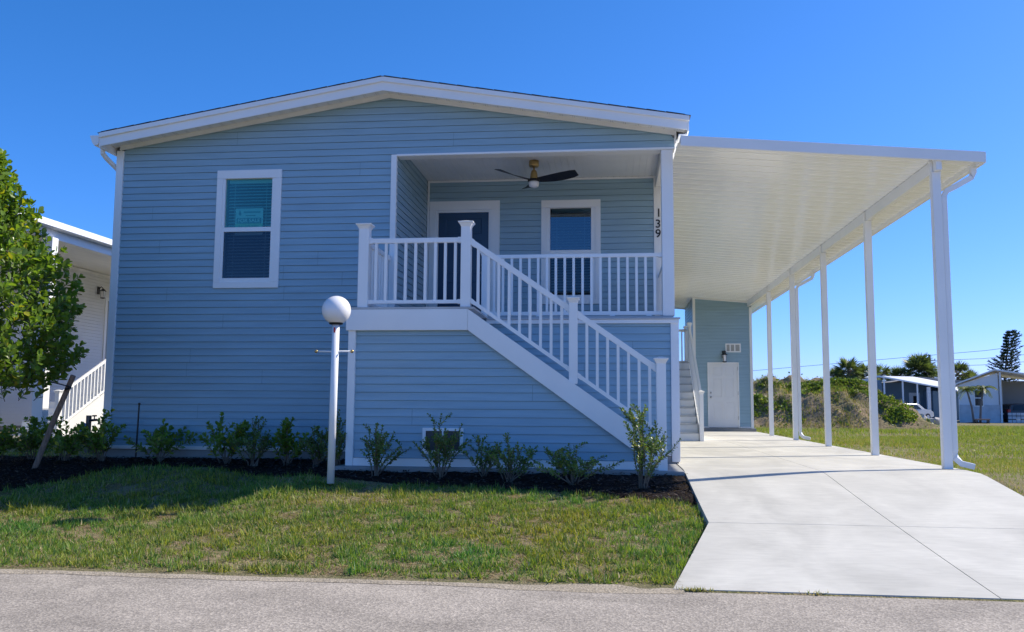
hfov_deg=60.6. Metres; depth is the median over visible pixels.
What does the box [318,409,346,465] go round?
foundation shrub
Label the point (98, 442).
foundation shrub
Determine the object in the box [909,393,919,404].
door
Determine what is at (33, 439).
foundation shrub
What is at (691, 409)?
side stairs
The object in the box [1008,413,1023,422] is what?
lattice wall
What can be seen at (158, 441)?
foundation shrub
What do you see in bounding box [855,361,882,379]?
fan palm
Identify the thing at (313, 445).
foundation shrub
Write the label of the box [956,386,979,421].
feather palm
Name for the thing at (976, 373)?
fan palm
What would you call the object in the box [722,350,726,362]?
wall lantern
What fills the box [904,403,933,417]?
parked car
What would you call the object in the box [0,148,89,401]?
young tree
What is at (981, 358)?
power wire
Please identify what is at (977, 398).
window
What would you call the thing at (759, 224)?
carport
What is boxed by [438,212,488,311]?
door
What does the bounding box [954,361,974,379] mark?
fan palm
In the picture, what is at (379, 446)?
foundation shrub
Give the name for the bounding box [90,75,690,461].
mobile home
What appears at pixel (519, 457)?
foundation shrub
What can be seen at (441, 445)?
foundation shrub
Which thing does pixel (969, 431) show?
side grass
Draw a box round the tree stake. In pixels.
[32,375,75,468]
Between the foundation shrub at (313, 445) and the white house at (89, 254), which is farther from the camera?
the white house at (89, 254)
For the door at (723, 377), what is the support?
in the storage shed
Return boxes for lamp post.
[314,296,353,483]
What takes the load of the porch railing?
on the mobile home
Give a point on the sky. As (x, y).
(930, 74)
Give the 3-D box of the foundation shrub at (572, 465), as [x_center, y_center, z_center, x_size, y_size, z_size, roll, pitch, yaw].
[0.767,1.687,10.003,1.044,0.506,0.993,0,-6,6]
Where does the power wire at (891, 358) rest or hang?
attached to the utility pole
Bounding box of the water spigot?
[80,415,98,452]
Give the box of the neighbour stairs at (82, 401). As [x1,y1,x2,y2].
[12,359,105,435]
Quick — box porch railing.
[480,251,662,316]
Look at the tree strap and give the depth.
11.41 m
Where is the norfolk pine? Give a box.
[986,330,1022,380]
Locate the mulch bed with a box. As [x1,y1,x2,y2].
[0,455,695,506]
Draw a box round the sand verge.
[0,569,684,593]
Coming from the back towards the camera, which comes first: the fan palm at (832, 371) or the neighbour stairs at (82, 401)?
the fan palm at (832, 371)
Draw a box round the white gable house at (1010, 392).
[955,369,1023,422]
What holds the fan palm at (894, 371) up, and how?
on the lawn at (410, 578)
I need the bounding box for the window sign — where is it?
[235,208,262,226]
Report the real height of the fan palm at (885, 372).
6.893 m
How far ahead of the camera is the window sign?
12.79 m
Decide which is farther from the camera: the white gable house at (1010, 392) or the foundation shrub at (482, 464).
the white gable house at (1010, 392)
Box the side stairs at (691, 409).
[679,322,704,440]
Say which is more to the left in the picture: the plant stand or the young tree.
the young tree
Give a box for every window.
[213,169,281,287]
[541,199,600,303]
[974,390,983,406]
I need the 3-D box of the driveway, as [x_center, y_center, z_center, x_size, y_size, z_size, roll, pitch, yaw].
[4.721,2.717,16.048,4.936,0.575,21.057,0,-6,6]
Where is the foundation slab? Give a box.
[104,449,685,478]
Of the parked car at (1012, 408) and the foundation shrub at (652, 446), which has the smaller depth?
the foundation shrub at (652, 446)
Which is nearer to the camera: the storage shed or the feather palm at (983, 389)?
the storage shed
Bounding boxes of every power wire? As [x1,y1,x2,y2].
[753,345,1023,370]
[935,355,1017,360]
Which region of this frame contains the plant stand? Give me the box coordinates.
[974,419,989,422]
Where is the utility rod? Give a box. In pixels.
[135,403,140,457]
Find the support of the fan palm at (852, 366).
on the lawn at (410, 578)
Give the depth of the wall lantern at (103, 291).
27.76 m
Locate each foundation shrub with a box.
[0,418,21,459]
[3,416,57,458]
[45,415,95,460]
[71,409,126,460]
[123,418,197,461]
[198,412,252,463]
[230,416,275,465]
[265,417,312,464]
[296,425,342,465]
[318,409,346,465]
[360,422,412,475]
[412,412,472,477]
[460,434,501,476]
[479,432,541,481]
[530,441,625,484]
[619,403,681,488]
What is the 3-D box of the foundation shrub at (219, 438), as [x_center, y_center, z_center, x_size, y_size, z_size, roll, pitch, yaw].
[-3.892,1.672,11.890,0.684,0.739,0.600,0,-6,6]
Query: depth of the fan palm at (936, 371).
102.93 m
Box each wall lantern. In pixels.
[97,286,105,298]
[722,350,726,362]
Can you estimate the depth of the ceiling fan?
13.31 m
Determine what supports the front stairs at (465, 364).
on the foundation slab
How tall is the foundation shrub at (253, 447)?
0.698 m
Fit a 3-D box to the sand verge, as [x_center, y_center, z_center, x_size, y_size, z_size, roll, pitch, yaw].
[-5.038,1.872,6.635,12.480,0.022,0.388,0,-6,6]
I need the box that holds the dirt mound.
[680,375,939,429]
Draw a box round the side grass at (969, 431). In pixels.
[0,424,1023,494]
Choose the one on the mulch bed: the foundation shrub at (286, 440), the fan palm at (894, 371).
the foundation shrub at (286, 440)
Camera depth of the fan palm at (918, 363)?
102.25 m
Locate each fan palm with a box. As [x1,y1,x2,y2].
[830,367,845,377]
[831,357,864,378]
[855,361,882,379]
[876,364,890,380]
[885,366,910,380]
[899,352,937,377]
[921,369,937,377]
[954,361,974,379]
[955,368,979,379]
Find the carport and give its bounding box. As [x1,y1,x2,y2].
[673,135,985,469]
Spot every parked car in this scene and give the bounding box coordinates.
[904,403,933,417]
[1000,404,1023,421]
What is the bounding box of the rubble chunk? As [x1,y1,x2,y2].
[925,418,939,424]
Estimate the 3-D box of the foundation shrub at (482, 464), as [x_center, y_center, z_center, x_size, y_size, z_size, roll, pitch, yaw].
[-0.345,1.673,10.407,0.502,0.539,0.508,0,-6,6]
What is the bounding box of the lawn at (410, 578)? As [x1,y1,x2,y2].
[0,420,1023,601]
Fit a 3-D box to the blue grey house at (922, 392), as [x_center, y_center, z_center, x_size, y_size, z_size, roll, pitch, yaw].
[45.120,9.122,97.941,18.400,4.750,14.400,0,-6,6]
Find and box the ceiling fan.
[495,160,577,188]
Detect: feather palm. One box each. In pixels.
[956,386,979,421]
[974,385,998,421]
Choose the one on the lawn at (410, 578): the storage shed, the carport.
the storage shed
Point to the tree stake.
(48, 433)
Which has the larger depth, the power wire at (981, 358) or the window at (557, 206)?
the power wire at (981, 358)
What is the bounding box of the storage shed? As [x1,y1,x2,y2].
[685,298,756,431]
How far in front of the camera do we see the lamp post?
9.97 m
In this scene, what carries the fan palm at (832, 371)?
on the lawn at (410, 578)
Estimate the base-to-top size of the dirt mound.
2.316 m
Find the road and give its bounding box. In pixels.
[0,573,1023,631]
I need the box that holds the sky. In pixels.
[0,0,1023,380]
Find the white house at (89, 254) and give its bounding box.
[0,212,111,434]
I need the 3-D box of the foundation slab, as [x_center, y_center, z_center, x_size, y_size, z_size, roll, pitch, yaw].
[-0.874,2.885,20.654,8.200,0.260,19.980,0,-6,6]
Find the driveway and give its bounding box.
[673,431,1023,599]
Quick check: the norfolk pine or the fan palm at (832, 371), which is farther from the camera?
the norfolk pine
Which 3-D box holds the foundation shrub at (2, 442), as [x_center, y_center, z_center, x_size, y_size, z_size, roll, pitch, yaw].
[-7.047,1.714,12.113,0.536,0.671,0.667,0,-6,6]
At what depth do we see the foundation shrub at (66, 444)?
12.05 m
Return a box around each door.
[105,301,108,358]
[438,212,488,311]
[708,363,738,427]
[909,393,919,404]
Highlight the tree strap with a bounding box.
[5,374,71,389]
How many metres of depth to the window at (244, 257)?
12.71 m
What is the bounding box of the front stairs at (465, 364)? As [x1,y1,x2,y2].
[345,220,668,470]
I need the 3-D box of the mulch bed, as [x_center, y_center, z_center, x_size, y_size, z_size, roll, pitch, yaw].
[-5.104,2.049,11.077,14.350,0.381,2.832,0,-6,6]
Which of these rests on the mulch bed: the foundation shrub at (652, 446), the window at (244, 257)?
the foundation shrub at (652, 446)
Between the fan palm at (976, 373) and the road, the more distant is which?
the fan palm at (976, 373)
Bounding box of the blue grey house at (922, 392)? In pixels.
[862,376,962,419]

